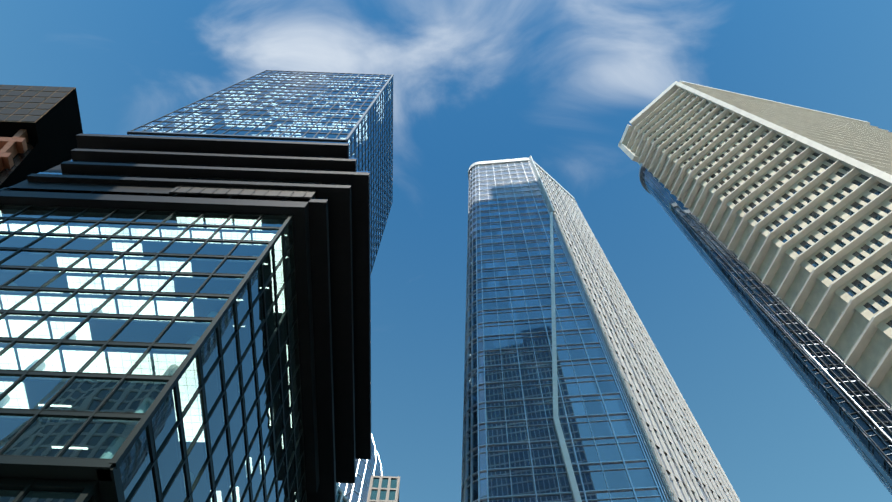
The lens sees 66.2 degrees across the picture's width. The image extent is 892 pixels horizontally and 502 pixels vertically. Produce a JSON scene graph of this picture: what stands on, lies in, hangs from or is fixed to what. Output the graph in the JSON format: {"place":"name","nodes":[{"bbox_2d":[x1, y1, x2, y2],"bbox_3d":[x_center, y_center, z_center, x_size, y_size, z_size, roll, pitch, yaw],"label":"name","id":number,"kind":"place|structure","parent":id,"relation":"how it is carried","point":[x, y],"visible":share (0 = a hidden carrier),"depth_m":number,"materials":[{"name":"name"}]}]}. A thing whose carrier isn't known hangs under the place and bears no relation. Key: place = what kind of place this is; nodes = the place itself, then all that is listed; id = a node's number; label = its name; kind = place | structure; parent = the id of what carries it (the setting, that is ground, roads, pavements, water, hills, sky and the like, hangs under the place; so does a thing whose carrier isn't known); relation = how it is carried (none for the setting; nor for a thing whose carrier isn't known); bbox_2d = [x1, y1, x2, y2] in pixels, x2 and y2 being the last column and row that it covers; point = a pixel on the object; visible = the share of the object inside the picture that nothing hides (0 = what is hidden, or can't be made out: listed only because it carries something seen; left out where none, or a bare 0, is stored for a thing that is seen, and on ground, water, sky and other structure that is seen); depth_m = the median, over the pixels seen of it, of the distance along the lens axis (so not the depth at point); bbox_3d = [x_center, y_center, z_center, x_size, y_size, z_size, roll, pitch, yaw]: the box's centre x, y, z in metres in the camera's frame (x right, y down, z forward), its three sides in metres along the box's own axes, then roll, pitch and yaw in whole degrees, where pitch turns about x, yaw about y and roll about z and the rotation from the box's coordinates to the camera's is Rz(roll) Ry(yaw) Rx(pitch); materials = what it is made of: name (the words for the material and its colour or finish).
{"place":"outdoors","nodes":[
{"label":"outdoors","id":0,"kind":"place"},
{"bbox_2d":[0,0,891,501],"label":"sky","id":1,"kind":"structure","parent":0,"point":[559,84],"materials":[{"name":"blue"}]},
{"label":"ground","id":2,"kind":"structure","parent":0,"visible":0},
{"bbox_2d":[0,85,82,188],"bbox_3d":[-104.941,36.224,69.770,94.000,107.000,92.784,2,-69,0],"label":"building","id":3,"kind":"structure","parent":2,"relation":"on","point":[40,128],"depth_m":96.24,"materials":[{"name":"black"}]},
{"bbox_2d":[0,70,393,501],"bbox_3d":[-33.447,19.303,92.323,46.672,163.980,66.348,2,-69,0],"label":"tower","id":4,"kind":"structure","parent":2,"relation":"on","point":[185,303],"depth_m":66.25,"materials":[{"name":"blue glass"}]},
{"bbox_2d":[336,483,349,501],"bbox_3d":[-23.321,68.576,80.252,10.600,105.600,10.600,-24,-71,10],"label":"building","id":5,"kind":"structure","parent":2,"relation":"on","point":[341,496],"depth_m":126.55,"materials":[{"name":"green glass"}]},
{"bbox_2d":[338,433,383,501],"bbox_3d":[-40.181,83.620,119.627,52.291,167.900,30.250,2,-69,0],"label":"skyscraper","id":6,"kind":"structure","parent":2,"relation":"on","point":[366,470],"depth_m":162.51,"materials":[{"name":"blue glass"}]},
{"bbox_2d":[367,476,399,501],"bbox_3d":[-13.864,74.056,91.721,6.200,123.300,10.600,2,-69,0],"label":"building","id":7,"kind":"structure","parent":2,"relation":"on","point":[383,488],"depth_m":141.54,"materials":[{"name":"beige concrete"}]},
{"bbox_2d":[461,156,739,501],"bbox_3d":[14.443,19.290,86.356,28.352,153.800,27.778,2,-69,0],"label":"tower","id":8,"kind":"structure","parent":2,"relation":"on","point":[572,392],"depth_m":71.44,"materials":[{"name":"blue glass"}]},
{"bbox_2d":[618,81,891,494],"bbox_3d":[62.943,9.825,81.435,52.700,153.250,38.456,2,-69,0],"label":"tower","id":9,"kind":"structure","parent":2,"relation":"on","point":[779,214],"depth_m":83.54,"materials":[{"name":"beige concrete"}]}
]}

